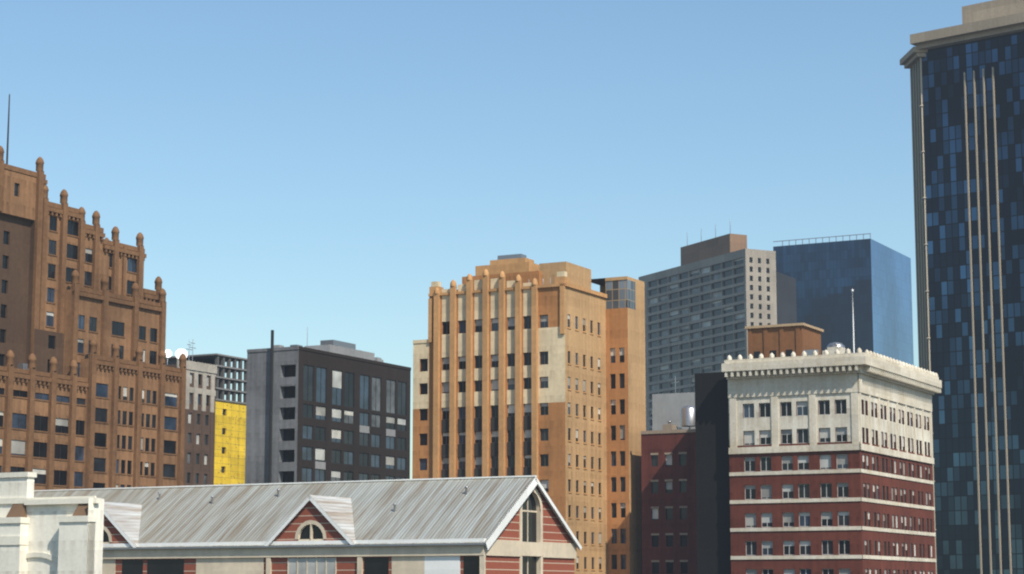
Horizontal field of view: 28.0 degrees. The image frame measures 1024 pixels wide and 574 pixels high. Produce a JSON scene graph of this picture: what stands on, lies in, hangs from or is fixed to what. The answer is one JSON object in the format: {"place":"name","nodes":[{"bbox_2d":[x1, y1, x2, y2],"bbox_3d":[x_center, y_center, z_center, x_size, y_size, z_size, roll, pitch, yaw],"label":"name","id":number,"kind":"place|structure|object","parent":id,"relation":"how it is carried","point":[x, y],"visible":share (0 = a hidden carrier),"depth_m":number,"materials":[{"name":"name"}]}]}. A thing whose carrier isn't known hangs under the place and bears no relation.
{"place":"outdoors","nodes":[
{"label":"outdoors","id":0,"kind":"place"},
{"bbox_2d":[0,472,103,573],"bbox_3d":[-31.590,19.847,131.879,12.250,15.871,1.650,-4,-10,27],"label":"white stone building","id":1,"kind":"structure","parent":0,"point":[51,535],"depth_m":131.50,"materials":[{"name":"white stone"}]},
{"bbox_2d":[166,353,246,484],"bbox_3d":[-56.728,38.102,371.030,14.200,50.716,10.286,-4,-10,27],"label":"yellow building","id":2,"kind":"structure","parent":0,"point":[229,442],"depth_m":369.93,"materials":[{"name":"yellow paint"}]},
{"bbox_2d":[245,327,410,483],"bbox_3d":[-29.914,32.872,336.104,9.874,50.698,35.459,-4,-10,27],"label":"grey building","id":3,"kind":"structure","parent":0,"point":[329,410],"depth_m":328.04,"materials":[{"name":"black concrete"}]},
{"bbox_2d":[0,0,991,478],"label":"sky","id":4,"kind":"structure","parent":0,"point":[285,167],"materials":[{"name":"blue"}]},
{"bbox_2d":[652,378,694,430],"bbox_3d":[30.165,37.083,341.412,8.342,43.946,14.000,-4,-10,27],"label":"grey block","id":5,"kind":"structure","parent":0,"point":[667,407],"depth_m":338.24,"materials":[{"name":"grey concrete"}]},
{"bbox_2d":[639,224,776,430],"bbox_3d":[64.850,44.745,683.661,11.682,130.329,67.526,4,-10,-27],"label":"concrete tower","id":6,"kind":"structure","parent":0,"point":[707,301],"depth_m":680.61,"materials":[{"name":"grey concrete"}]},
{"bbox_2d":[900,0,1023,573],"bbox_3d":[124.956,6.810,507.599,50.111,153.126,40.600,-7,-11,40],"label":"glass tower","id":7,"kind":"structure","parent":0,"point":[967,94],"depth_m":497.56,"materials":[{"name":"glass"},{"name":"concrete"}]},
{"label":"ground","id":8,"kind":"structure","parent":0,"visible":0},
{"bbox_2d":[0,94,186,489],"bbox_3d":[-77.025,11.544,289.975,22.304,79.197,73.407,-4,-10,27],"label":"building","id":9,"kind":"structure","parent":8,"relation":"on","point":[92,390],"depth_m":298.03,"materials":[{"name":"brick"}]},
{"bbox_2d":[165,340,216,485],"bbox_3d":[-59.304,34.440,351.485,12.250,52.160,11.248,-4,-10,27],"label":"building","id":10,"kind":"structure","parent":8,"relation":"on","point":[199,423],"depth_m":351.43,"materials":[{"name":"grey concrete"}]},
{"bbox_2d":[34,475,581,573],"bbox_3d":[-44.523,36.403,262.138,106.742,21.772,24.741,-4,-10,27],"label":"gabled hall","id":11,"kind":"structure","parent":8,"relation":"on","point":[494,525],"depth_m":241.78,"materials":[{"name":"metal"}]},
{"bbox_2d":[412,254,645,573],"bbox_3d":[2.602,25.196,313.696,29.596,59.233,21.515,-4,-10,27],"label":"art deco building","id":12,"kind":"structure","parent":8,"relation":"on","point":[523,365],"depth_m":308.45,"materials":[{"name":"brown"}]},
{"bbox_2d":[641,405,696,573],"bbox_3d":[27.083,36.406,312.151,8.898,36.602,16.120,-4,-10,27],"label":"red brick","id":13,"kind":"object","parent":8,"relation":"on","point":[669,518],"visible":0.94,"depth_m":305.83,"materials":[{"name":"red brick"}]},
{"bbox_2d":[776,271,796,323],"bbox_3d":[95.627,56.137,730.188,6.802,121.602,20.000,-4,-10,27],"label":"building","id":14,"kind":"structure","parent":8,"relation":"on","point":[786,297],"depth_m":735.56,"materials":[{"name":"grey concrete"}]},
{"bbox_2d":[695,289,941,573],"bbox_3d":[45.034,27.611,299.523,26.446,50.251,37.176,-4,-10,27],"label":"building","id":15,"kind":"structure","parent":8,"relation":"on","point":[810,459],"depth_m":286.30,"materials":[{"name":"brick"}]},
{"bbox_2d":[773,233,913,365],"bbox_3d":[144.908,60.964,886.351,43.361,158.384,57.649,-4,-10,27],"label":"glass office building","id":16,"kind":"structure","parent":8,"relation":"on","point":[829,276],"depth_m":869.68,"materials":[{"name":"blue glass"}]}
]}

